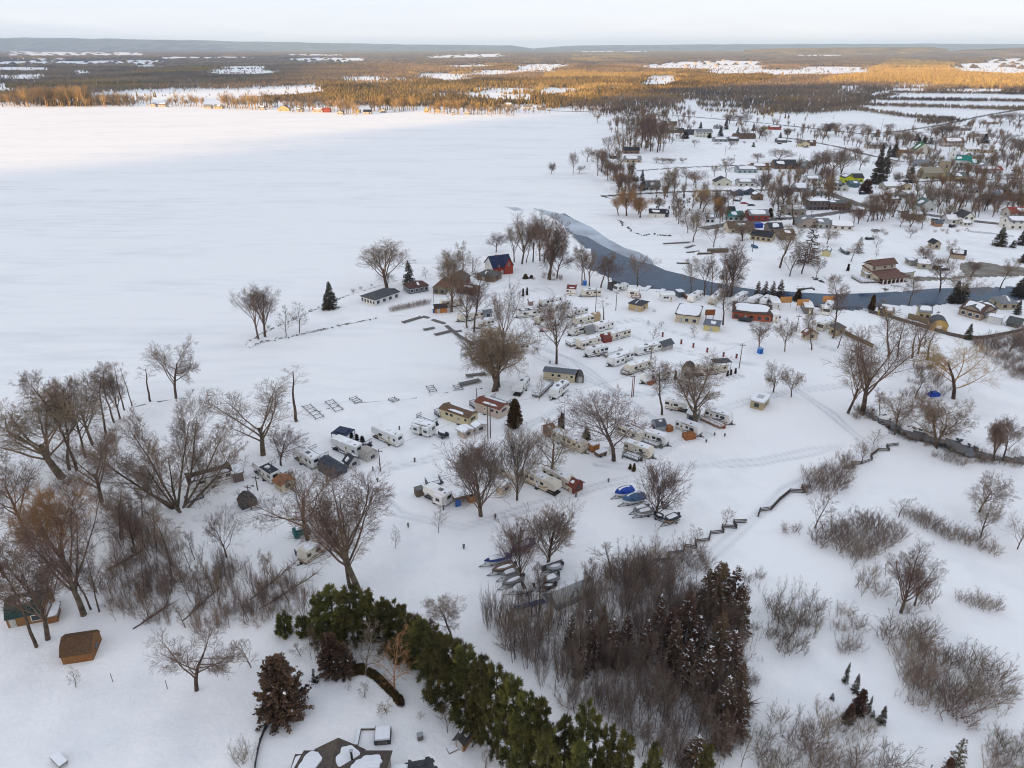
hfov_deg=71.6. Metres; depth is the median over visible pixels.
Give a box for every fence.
[254,715,273,767]
[643,519,746,568]
[757,484,810,516]
[833,307,877,311]
[844,442,898,467]
[845,330,873,344]
[868,310,1023,339]
[908,313,928,323]
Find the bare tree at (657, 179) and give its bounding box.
[645,178,658,190]
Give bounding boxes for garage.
[476,269,501,282]
[728,137,738,140]
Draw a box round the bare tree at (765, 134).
[759,130,769,138]
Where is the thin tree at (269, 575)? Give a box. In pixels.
[263,562,276,589]
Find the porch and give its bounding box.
[958,219,971,225]
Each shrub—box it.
[227,733,257,767]
[601,562,622,585]
[616,550,649,574]
[617,573,642,588]
[626,541,656,567]
[631,546,663,568]
[635,562,657,580]
[639,534,668,559]
[639,565,662,584]
[650,546,678,568]
[654,550,699,582]
[662,548,685,566]
[665,552,684,573]
[668,538,698,560]
[674,550,700,568]
[676,534,708,558]
[687,555,713,574]
[694,542,714,562]
[696,550,718,567]
[741,571,755,583]
[746,693,763,713]
[747,672,760,686]
[750,621,761,629]
[753,567,766,579]
[753,727,779,762]
[755,743,778,767]
[757,722,778,743]
[761,589,782,612]
[761,621,778,640]
[761,753,783,767]
[765,699,795,723]
[767,594,799,622]
[768,599,778,622]
[768,755,802,767]
[769,739,801,767]
[772,595,811,630]
[772,620,796,641]
[773,634,798,656]
[779,722,822,756]
[780,521,794,532]
[780,620,816,653]
[784,714,818,744]
[785,606,816,628]
[790,520,802,534]
[790,727,835,767]
[796,707,841,749]
[798,462,825,484]
[800,480,818,494]
[802,608,827,631]
[802,755,827,767]
[803,582,817,600]
[803,589,832,617]
[806,475,824,490]
[806,711,821,732]
[807,522,839,543]
[807,744,844,767]
[810,466,834,487]
[810,529,836,548]
[811,601,824,618]
[812,619,824,636]
[812,737,854,765]
[813,692,825,713]
[814,458,823,474]
[814,700,843,734]
[815,517,842,536]
[819,470,837,490]
[822,456,841,475]
[822,463,850,478]
[824,705,856,734]
[825,750,851,767]
[826,475,844,494]
[827,512,850,530]
[827,518,857,539]
[827,524,844,543]
[827,526,855,555]
[831,467,856,484]
[831,472,853,490]
[833,614,852,631]
[834,460,858,479]
[834,634,853,654]
[835,449,857,464]
[835,600,859,617]
[838,450,861,468]
[838,535,866,561]
[839,514,857,529]
[840,520,867,537]
[840,527,866,543]
[840,531,869,555]
[841,748,869,767]
[844,506,876,526]
[844,727,880,762]
[845,506,874,533]
[846,610,874,632]
[846,748,870,767]
[848,629,869,652]
[850,731,857,742]
[852,519,875,543]
[854,534,876,553]
[854,565,867,588]
[854,704,880,739]
[855,543,876,559]
[859,569,881,589]
[860,508,886,534]
[861,557,881,578]
[864,535,890,555]
[864,749,896,767]
[866,532,883,547]
[868,403,878,414]
[869,523,889,536]
[870,518,909,545]
[870,609,908,647]
[871,511,899,530]
[871,577,898,599]
[874,526,902,551]
[876,736,925,767]
[877,752,884,767]
[880,733,890,748]
[885,523,916,540]
[885,609,910,631]
[885,634,923,662]
[888,520,907,531]
[893,654,949,696]
[893,659,929,690]
[896,614,923,643]
[898,593,925,615]
[901,502,919,518]
[901,613,947,648]
[901,635,962,676]
[901,655,927,671]
[902,620,935,656]
[902,638,949,685]
[906,687,933,711]
[909,624,951,659]
[910,508,926,518]
[911,507,933,526]
[911,582,942,609]
[912,614,944,638]
[916,502,937,520]
[916,672,953,705]
[918,513,940,531]
[925,508,947,526]
[925,639,965,674]
[928,690,952,714]
[931,672,976,707]
[933,523,948,533]
[935,676,985,721]
[936,517,964,536]
[937,527,958,541]
[938,638,971,667]
[938,668,967,690]
[939,452,958,462]
[940,700,989,731]
[943,443,960,456]
[946,668,988,702]
[953,522,973,540]
[954,453,970,467]
[954,589,973,602]
[955,528,979,544]
[957,674,1004,713]
[958,653,976,675]
[960,634,984,661]
[962,665,987,686]
[963,456,979,464]
[963,638,1009,672]
[966,590,986,607]
[966,673,996,703]
[968,647,1023,686]
[968,666,1023,707]
[971,526,991,544]
[972,587,994,604]
[974,333,988,342]
[974,452,990,462]
[976,534,1006,556]
[976,536,994,549]
[978,595,998,611]
[979,744,1018,767]
[984,733,1016,761]
[985,592,1006,611]
[987,720,1012,741]
[988,740,1019,767]
[990,331,1004,341]
[991,727,1023,759]
[995,694,1012,718]
[997,454,1011,465]
[998,671,1022,701]
[1004,347,1016,357]
[1007,368,1019,377]
[1007,757,1023,767]
[1011,735,1023,756]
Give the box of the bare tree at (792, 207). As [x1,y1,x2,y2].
[777,200,807,224]
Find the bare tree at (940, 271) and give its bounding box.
[927,257,961,291]
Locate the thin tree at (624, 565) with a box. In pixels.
[620,556,640,586]
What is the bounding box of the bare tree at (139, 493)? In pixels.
[126,475,151,515]
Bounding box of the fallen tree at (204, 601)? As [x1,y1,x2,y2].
[182,584,222,620]
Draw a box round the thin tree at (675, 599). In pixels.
[664,584,681,608]
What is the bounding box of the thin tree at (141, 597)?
[135,588,145,610]
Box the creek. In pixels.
[865,412,1023,462]
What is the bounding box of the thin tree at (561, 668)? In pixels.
[546,643,580,696]
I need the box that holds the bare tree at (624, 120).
[620,116,625,129]
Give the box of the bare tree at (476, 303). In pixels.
[459,270,496,331]
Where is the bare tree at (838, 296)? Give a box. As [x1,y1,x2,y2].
[814,273,850,337]
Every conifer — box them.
[315,631,343,681]
[335,641,356,682]
[400,611,422,669]
[426,618,440,667]
[562,613,579,649]
[572,638,591,680]
[584,610,594,646]
[585,624,604,672]
[596,605,611,648]
[600,618,621,666]
[619,615,635,662]
[634,619,655,669]
[651,594,667,640]
[655,601,680,662]
[656,620,686,679]
[671,638,698,697]
[675,734,706,767]
[676,590,699,657]
[683,615,709,669]
[690,645,719,704]
[693,561,730,629]
[695,568,715,623]
[696,612,732,666]
[705,675,739,737]
[707,708,732,757]
[709,565,746,632]
[713,630,746,684]
[714,562,731,596]
[729,584,754,641]
[730,690,750,745]
[732,662,750,716]
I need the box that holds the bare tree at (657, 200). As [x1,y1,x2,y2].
[650,197,665,208]
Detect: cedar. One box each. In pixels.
[505,398,522,428]
[559,412,564,429]
[752,281,761,295]
[761,281,769,295]
[768,281,776,295]
[775,279,785,298]
[793,289,801,300]
[867,294,875,310]
[946,281,963,303]
[956,284,970,303]
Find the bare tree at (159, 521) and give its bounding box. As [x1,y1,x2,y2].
[138,504,183,565]
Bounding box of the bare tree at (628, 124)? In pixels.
[621,111,636,145]
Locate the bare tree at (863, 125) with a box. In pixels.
[857,123,871,133]
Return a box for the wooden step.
[446,744,457,753]
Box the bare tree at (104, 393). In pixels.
[89,361,128,422]
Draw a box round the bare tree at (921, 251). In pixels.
[914,247,936,258]
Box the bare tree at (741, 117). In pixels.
[732,112,749,125]
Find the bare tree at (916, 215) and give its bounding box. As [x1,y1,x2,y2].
[903,210,922,226]
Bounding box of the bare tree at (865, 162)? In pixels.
[855,153,872,169]
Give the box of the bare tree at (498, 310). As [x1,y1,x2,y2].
[481,283,526,340]
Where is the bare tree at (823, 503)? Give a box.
[807,488,840,527]
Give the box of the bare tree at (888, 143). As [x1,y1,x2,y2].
[885,141,898,152]
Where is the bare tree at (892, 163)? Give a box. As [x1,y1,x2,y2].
[889,160,901,171]
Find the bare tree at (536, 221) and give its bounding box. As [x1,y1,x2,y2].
[525,210,547,261]
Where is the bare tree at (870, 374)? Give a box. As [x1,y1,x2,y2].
[837,342,884,413]
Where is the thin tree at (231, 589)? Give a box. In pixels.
[219,578,236,598]
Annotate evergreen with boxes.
[628,159,636,177]
[640,170,644,180]
[682,131,689,138]
[717,127,722,136]
[724,117,728,128]
[768,208,773,216]
[775,202,785,218]
[858,179,873,193]
[870,143,884,183]
[876,145,891,184]
[891,144,898,157]
[902,166,915,182]
[980,133,989,143]
[1016,231,1023,245]
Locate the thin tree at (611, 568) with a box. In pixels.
[604,557,618,586]
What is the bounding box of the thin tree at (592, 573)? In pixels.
[587,555,597,588]
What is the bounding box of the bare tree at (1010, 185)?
[1002,182,1018,188]
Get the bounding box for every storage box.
[294,543,303,555]
[414,485,423,497]
[466,495,476,502]
[588,439,599,452]
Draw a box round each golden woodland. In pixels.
[408,63,1023,97]
[570,53,954,66]
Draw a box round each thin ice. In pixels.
[505,206,524,210]
[534,208,653,264]
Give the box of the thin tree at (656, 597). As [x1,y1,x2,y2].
[649,584,667,610]
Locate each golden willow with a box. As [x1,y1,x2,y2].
[0,472,102,573]
[609,194,626,214]
[613,188,639,215]
[631,197,653,217]
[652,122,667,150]
[688,172,702,184]
[690,188,713,208]
[712,196,723,216]
[910,338,1006,399]
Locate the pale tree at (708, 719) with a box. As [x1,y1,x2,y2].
[695,706,718,743]
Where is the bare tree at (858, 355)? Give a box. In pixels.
[821,320,937,415]
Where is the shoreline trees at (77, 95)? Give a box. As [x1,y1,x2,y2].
[0,83,615,114]
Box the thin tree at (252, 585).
[244,574,255,596]
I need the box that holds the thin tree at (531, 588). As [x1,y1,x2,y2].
[517,570,537,606]
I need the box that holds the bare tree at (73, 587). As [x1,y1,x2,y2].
[2,472,122,616]
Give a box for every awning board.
[780,297,791,305]
[796,299,808,309]
[822,296,834,303]
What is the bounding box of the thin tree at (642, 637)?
[634,611,664,660]
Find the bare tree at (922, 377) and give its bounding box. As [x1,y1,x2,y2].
[914,365,936,397]
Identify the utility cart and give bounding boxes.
[594,448,606,457]
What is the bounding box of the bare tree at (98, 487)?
[37,421,136,503]
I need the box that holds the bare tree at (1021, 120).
[1005,111,1023,123]
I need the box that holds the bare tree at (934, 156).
[929,153,945,161]
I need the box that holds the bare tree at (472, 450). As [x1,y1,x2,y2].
[463,440,485,464]
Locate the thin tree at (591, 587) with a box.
[581,572,606,608]
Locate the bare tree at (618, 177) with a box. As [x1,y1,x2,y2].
[609,173,632,188]
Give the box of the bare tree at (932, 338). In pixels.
[925,330,940,356]
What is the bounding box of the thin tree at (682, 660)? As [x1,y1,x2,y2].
[673,642,697,681]
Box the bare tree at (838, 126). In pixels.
[832,121,847,134]
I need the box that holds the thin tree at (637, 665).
[630,653,649,684]
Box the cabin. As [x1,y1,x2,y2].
[3,589,54,627]
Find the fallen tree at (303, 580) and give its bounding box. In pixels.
[259,566,323,608]
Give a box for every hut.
[675,289,684,297]
[703,318,721,331]
[749,391,771,410]
[928,314,948,330]
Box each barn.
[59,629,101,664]
[768,125,780,129]
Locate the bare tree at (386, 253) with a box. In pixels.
[356,237,416,287]
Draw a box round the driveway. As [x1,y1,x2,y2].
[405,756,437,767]
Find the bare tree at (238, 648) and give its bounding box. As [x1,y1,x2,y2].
[230,638,258,667]
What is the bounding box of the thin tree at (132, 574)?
[124,562,139,586]
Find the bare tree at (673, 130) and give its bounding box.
[670,123,680,138]
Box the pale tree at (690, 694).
[678,678,704,716]
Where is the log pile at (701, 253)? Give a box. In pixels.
[697,252,713,254]
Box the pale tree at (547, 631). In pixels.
[535,612,554,656]
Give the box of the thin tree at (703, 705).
[695,693,716,732]
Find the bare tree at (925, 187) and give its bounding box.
[914,184,932,196]
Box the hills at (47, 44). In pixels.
[0,37,534,50]
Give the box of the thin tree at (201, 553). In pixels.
[192,541,205,566]
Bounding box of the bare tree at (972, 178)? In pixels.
[959,176,979,183]
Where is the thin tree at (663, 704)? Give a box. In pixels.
[649,678,678,726]
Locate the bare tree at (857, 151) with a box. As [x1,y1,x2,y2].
[848,146,863,158]
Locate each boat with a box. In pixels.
[434,430,448,438]
[479,552,511,566]
[487,561,516,575]
[496,567,518,581]
[499,572,524,589]
[508,581,534,595]
[511,538,535,554]
[537,581,556,591]
[539,572,560,587]
[543,561,563,572]
[611,485,634,498]
[617,491,645,506]
[629,503,649,514]
[632,507,653,517]
[653,510,666,522]
[660,512,681,526]
[738,317,752,321]
[840,247,850,253]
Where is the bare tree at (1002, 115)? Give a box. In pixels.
[997,112,1017,121]
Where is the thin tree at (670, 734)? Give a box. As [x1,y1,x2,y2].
[656,709,689,761]
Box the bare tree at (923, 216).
[914,214,930,228]
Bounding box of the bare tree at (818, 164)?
[810,160,825,172]
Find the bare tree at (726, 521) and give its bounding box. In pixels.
[721,508,735,524]
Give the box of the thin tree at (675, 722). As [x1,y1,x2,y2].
[663,706,683,744]
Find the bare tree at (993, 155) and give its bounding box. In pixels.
[983,152,1000,159]
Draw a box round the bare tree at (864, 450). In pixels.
[852,438,881,463]
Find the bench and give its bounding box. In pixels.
[355,725,375,745]
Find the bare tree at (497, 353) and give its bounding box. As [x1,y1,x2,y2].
[455,320,543,391]
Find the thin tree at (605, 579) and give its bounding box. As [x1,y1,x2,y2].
[598,562,612,597]
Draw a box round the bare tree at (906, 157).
[901,153,914,161]
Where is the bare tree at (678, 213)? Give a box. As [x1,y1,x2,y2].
[670,209,686,223]
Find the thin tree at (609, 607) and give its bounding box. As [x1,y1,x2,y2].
[592,593,619,627]
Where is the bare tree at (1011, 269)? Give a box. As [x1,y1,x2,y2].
[999,258,1021,288]
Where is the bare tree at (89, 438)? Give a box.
[35,369,107,444]
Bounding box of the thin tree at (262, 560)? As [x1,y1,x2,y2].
[257,548,267,576]
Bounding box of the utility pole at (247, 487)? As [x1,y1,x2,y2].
[244,485,253,509]
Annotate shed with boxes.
[230,463,243,482]
[236,491,257,509]
[271,473,294,492]
[317,455,347,477]
[342,452,360,469]
[359,445,377,462]
[433,303,447,313]
[452,723,474,751]
[455,424,474,438]
[470,420,486,433]
[482,309,492,317]
[495,478,512,494]
[542,423,555,434]
[565,477,584,493]
[576,369,583,382]
[584,324,594,334]
[591,311,600,321]
[600,332,612,342]
[608,281,616,290]
[651,418,666,430]
[660,338,674,350]
[681,361,694,376]
[685,407,701,420]
[728,206,735,210]
[801,327,817,339]
[828,322,846,335]
[884,306,894,316]
[915,259,931,268]
[927,238,941,248]
[930,220,943,226]
[949,249,966,259]
[1005,316,1023,327]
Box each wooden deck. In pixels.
[184,495,203,502]
[268,460,292,473]
[308,444,328,457]
[349,432,372,446]
[416,412,438,425]
[425,474,443,483]
[434,408,439,417]
[469,399,474,408]
[491,393,510,404]
[532,379,553,396]
[565,339,575,346]
[603,347,621,356]
[620,367,631,375]
[622,450,642,461]
[631,293,640,297]
[631,417,652,429]
[641,437,663,448]
[666,424,673,431]
[682,431,696,440]
[700,414,726,428]
[851,274,876,282]
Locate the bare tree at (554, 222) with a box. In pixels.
[539,212,559,261]
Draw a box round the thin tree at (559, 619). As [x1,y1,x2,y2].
[554,602,567,634]
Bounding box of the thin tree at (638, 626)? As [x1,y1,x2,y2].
[635,614,645,634]
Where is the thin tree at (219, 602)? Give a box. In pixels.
[217,590,226,609]
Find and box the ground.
[0,51,1023,767]
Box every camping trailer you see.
[252,458,279,483]
[292,445,319,468]
[297,526,347,565]
[331,434,362,455]
[371,423,403,446]
[410,418,435,435]
[423,482,452,505]
[439,297,462,306]
[455,309,483,321]
[461,305,470,311]
[472,317,493,328]
[481,324,500,334]
[482,447,525,483]
[509,341,528,352]
[512,375,529,396]
[514,307,541,317]
[524,468,561,495]
[534,314,553,324]
[538,295,562,306]
[538,320,558,331]
[542,463,574,488]
[548,299,570,310]
[548,379,568,399]
[551,427,588,453]
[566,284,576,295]
[566,305,587,317]
[567,324,583,335]
[571,313,593,325]
[575,335,600,348]
[579,288,600,296]
[583,343,608,356]
[592,319,613,331]
[606,349,634,366]
[607,327,630,340]
[613,282,628,291]
[617,422,644,442]
[623,438,655,458]
[624,357,651,373]
[628,286,640,296]
[633,341,661,355]
[639,366,670,383]
[644,427,671,446]
[659,291,674,301]
[665,396,688,412]
[675,417,703,436]
[687,290,703,302]
[694,363,727,376]
[704,406,734,424]
[708,288,723,304]
[730,291,748,305]
[747,294,763,302]
[759,294,772,303]
[768,296,781,310]
[770,309,781,321]
[800,300,814,314]
[816,317,834,330]
[822,300,833,315]
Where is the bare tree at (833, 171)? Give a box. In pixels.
[818,166,837,180]
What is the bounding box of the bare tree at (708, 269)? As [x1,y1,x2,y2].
[694,256,715,295]
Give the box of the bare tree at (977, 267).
[966,258,983,277]
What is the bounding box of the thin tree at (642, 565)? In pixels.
[631,553,652,589]
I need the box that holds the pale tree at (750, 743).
[735,721,763,766]
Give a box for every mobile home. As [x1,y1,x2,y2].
[184,462,233,492]
[438,402,477,425]
[474,395,509,418]
[543,366,577,382]
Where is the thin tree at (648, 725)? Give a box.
[642,721,673,763]
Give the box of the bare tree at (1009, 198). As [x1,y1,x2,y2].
[999,192,1019,206]
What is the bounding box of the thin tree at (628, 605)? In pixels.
[624,581,639,618]
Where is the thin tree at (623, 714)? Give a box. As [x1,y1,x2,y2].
[616,697,631,730]
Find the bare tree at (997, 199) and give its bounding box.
[989,196,1013,212]
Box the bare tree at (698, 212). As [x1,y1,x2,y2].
[689,209,706,220]
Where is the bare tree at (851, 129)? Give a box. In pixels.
[845,124,858,137]
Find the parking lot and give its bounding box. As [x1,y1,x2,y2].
[913,262,1023,280]
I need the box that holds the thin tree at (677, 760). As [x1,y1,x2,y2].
[670,739,687,767]
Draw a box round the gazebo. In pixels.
[331,426,354,436]
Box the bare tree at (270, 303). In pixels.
[242,282,281,336]
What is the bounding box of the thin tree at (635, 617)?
[628,603,639,637]
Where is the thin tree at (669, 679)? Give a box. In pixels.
[652,662,675,709]
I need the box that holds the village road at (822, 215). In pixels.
[700,209,998,229]
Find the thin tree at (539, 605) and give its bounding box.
[529,593,545,617]
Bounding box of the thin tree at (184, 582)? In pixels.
[173,571,190,601]
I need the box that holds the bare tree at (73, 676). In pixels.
[66,665,81,686]
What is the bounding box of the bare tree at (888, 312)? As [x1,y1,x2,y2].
[868,299,912,356]
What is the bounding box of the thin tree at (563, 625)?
[559,615,567,637]
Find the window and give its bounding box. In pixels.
[30,615,40,620]
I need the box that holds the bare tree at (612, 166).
[605,163,620,179]
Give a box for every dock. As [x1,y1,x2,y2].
[302,404,323,419]
[325,399,342,410]
[401,315,422,323]
[423,316,470,343]
[434,328,451,335]
[459,378,480,385]
[465,370,485,376]
[641,284,652,290]
[663,242,690,243]
[796,287,814,289]
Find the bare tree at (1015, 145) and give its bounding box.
[1001,138,1023,157]
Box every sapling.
[289,642,307,656]
[304,629,313,659]
[307,626,318,659]
[309,627,320,653]
[358,681,369,698]
[376,698,391,717]
[435,706,456,732]
[481,747,492,767]
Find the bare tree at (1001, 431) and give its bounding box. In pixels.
[985,414,1023,460]
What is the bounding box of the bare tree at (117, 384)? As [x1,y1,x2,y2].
[111,361,124,409]
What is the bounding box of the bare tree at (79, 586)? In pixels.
[56,547,93,609]
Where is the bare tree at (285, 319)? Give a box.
[275,305,294,335]
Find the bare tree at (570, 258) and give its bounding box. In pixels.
[541,243,576,278]
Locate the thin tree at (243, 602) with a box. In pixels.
[234,582,248,620]
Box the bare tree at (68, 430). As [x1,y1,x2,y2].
[32,375,84,470]
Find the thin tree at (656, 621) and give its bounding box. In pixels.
[650,607,667,631]
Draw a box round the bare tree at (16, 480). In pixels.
[0,448,48,523]
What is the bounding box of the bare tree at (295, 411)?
[279,364,307,421]
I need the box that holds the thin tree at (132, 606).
[127,596,135,614]
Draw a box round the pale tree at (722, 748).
[715,725,736,766]
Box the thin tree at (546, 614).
[541,606,555,642]
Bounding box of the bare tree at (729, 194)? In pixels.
[719,188,737,205]
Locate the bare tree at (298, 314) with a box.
[289,301,308,332]
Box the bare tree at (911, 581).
[884,537,940,613]
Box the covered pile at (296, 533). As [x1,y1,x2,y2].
[292,526,310,538]
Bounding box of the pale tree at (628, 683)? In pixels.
[619,663,636,715]
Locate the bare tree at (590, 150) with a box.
[580,147,594,161]
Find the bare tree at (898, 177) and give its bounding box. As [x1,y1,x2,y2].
[892,171,908,180]
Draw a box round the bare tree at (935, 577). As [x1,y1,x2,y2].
[909,559,948,605]
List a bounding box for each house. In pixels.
[484,254,513,273]
[622,147,639,153]
[624,156,641,162]
[643,180,660,189]
[648,208,665,217]
[665,128,684,132]
[684,129,694,134]
[694,129,712,136]
[703,213,715,222]
[712,137,727,141]
[712,176,731,185]
[713,124,722,128]
[723,221,754,232]
[724,211,744,220]
[730,187,743,195]
[732,133,755,138]
[734,166,757,172]
[735,179,754,186]
[741,186,755,194]
[745,209,769,220]
[749,163,768,169]
[750,191,763,199]
[750,229,776,241]
[764,222,783,231]
[770,159,796,168]
[774,138,787,142]
[775,229,795,239]
[781,205,806,215]
[794,214,817,227]
[797,140,809,146]
[797,159,813,168]
[803,175,821,184]
[807,140,815,145]
[814,218,830,228]
[822,246,831,256]
[830,220,854,230]
[833,180,841,190]
[839,173,853,182]
[839,182,848,190]
[846,180,859,187]
[850,173,863,182]
[863,143,887,148]
[878,181,901,189]
[879,195,901,203]
[887,188,905,197]
[895,147,907,152]
[899,181,912,189]
[901,211,925,219]
[908,159,929,165]
[911,142,930,153]
[914,197,936,211]
[916,305,932,317]
[938,137,964,146]
[940,214,959,223]
[942,172,966,180]
[955,209,974,225]
[957,126,971,130]
[958,300,998,320]
[959,146,980,151]
[962,185,979,192]
[966,153,984,158]
[969,131,990,136]
[970,166,1003,173]
[974,162,991,165]
[977,148,995,152]
[984,120,998,123]
[989,295,1018,309]
[991,190,1002,195]
[998,216,1023,229]
[1000,207,1023,215]
[1003,190,1023,200]
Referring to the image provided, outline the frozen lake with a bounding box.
[0,108,737,542]
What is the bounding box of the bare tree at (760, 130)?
[756,125,766,138]
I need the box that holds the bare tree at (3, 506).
[0,476,16,577]
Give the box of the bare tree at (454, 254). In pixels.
[437,247,469,275]
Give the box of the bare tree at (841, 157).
[830,147,859,173]
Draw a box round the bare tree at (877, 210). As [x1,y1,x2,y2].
[860,200,883,221]
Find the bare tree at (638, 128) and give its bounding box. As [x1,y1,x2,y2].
[633,113,652,147]
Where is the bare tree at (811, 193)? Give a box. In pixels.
[800,190,816,197]
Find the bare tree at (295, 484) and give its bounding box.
[233,461,346,541]
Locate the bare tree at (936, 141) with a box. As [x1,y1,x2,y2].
[933,139,945,149]
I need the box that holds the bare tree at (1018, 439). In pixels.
[989,416,1023,457]
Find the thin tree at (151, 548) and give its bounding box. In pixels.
[141,533,160,560]
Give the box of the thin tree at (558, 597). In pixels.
[551,584,572,627]
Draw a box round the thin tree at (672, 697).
[666,689,679,712]
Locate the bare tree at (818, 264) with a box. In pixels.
[808,255,826,277]
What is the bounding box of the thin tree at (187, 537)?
[181,531,194,559]
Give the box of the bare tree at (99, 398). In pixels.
[75,364,122,431]
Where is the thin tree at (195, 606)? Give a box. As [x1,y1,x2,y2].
[184,590,201,618]
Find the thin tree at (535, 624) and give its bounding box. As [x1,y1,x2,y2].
[521,606,541,638]
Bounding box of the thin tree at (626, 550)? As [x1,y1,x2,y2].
[619,549,631,574]
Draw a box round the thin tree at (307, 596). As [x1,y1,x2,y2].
[299,584,309,607]
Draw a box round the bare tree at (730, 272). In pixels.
[718,256,747,295]
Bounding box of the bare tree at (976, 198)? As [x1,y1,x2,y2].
[963,192,989,205]
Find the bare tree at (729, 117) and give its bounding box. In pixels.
[722,113,735,123]
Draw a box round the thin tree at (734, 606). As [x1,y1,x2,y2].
[720,593,738,626]
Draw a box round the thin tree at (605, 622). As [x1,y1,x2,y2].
[591,608,609,639]
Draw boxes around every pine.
[273,609,294,639]
[293,615,308,638]
[306,591,334,651]
[307,582,357,642]
[328,583,368,645]
[345,587,385,647]
[365,596,402,656]
[378,599,407,658]
[388,610,424,665]
[402,615,438,685]
[414,622,459,703]
[426,634,474,714]
[447,642,483,731]
[461,652,494,746]
[473,658,514,767]
[490,673,535,767]
[504,689,545,767]
[521,695,556,767]
[532,721,564,767]
[540,712,579,767]
[563,696,607,767]
[564,739,592,767]
[591,721,620,767]
[608,728,636,767]
[639,740,663,767]
[698,742,716,767]
[799,220,819,264]
[853,237,863,253]
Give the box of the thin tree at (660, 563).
[652,551,667,573]
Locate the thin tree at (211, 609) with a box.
[204,602,218,626]
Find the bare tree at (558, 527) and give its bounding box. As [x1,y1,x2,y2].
[510,495,583,566]
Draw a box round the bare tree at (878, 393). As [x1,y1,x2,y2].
[873,388,889,415]
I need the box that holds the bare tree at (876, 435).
[869,429,886,443]
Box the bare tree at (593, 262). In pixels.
[576,248,602,285]
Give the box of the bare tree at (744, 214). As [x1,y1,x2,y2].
[736,210,748,220]
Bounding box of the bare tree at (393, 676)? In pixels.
[367,623,417,688]
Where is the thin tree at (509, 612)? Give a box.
[504,604,513,621]
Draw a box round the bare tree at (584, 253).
[573,242,594,284]
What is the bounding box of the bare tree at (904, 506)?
[890,497,916,516]
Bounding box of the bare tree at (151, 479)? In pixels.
[70,388,253,512]
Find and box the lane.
[636,163,769,170]
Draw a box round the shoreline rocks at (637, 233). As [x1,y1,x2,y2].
[602,196,670,235]
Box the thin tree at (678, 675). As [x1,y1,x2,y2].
[664,659,687,696]
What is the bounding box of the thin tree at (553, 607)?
[548,594,560,623]
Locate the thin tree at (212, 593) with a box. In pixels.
[204,579,221,601]
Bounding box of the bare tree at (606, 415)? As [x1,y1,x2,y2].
[551,384,652,461]
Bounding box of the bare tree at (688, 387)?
[659,347,732,421]
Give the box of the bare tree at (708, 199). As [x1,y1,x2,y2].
[697,191,721,211]
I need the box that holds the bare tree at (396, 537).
[391,526,400,548]
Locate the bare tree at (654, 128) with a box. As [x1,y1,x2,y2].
[646,112,669,152]
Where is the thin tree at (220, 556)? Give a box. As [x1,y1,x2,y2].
[213,549,229,565]
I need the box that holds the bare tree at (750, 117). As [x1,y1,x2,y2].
[739,114,753,125]
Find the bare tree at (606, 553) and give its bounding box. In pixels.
[586,541,624,567]
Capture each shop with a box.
[792,183,813,191]
[803,198,828,209]
[809,188,826,195]
[828,200,849,210]
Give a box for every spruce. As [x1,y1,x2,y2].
[252,651,314,735]
[311,669,319,684]
[321,293,330,310]
[323,281,339,309]
[402,260,416,282]
[582,428,591,440]
[840,704,855,725]
[841,662,850,683]
[850,675,860,694]
[850,688,869,718]
[867,696,872,712]
[875,706,887,726]
[941,756,955,767]
[943,738,968,767]
[963,323,972,339]
[992,227,1007,247]
[1009,240,1016,247]
[1009,277,1023,299]
[1013,300,1022,314]
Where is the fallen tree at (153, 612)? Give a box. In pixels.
[133,594,180,628]
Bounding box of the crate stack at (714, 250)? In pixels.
[707,248,727,252]
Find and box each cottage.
[158,103,167,106]
[203,104,212,108]
[213,104,223,108]
[278,104,290,110]
[296,107,303,111]
[312,108,322,111]
[323,108,330,111]
[337,110,343,114]
[360,288,399,305]
[363,109,371,113]
[403,280,428,293]
[432,278,450,294]
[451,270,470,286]
[523,105,532,108]
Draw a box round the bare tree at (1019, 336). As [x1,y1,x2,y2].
[1004,324,1023,351]
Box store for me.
[860,257,908,284]
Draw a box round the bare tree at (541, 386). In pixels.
[537,376,546,398]
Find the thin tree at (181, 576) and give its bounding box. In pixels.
[176,567,186,588]
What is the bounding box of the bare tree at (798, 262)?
[777,249,807,275]
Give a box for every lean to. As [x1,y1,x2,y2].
[46,601,60,623]
[451,487,473,506]
[904,258,915,265]
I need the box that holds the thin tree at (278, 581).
[270,572,287,598]
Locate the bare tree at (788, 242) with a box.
[772,223,808,267]
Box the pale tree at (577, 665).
[563,642,584,690]
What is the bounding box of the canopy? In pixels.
[711,358,731,369]
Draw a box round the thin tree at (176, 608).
[171,604,185,627]
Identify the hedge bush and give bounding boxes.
[355,664,359,675]
[357,663,362,675]
[360,662,364,674]
[366,667,371,676]
[368,668,374,677]
[384,683,390,692]
[389,687,395,696]
[396,694,404,706]
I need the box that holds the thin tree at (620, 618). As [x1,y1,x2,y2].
[615,605,627,635]
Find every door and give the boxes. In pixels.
[8,619,17,627]
[456,740,462,751]
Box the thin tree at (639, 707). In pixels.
[635,678,658,727]
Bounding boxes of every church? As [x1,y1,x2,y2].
[917,160,951,178]
[947,146,971,165]
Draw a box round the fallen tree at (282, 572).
[251,555,298,598]
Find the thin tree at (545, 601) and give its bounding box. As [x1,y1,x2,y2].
[534,584,556,613]
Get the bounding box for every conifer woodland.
[0,62,940,117]
[1,50,1023,64]
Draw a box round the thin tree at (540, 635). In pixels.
[530,624,547,660]
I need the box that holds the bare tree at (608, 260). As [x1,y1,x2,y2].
[592,251,617,287]
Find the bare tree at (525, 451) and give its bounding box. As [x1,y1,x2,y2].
[490,417,553,500]
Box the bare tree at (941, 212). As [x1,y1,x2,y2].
[938,207,950,219]
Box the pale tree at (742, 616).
[735,599,748,634]
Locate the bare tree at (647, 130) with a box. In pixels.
[638,115,658,151]

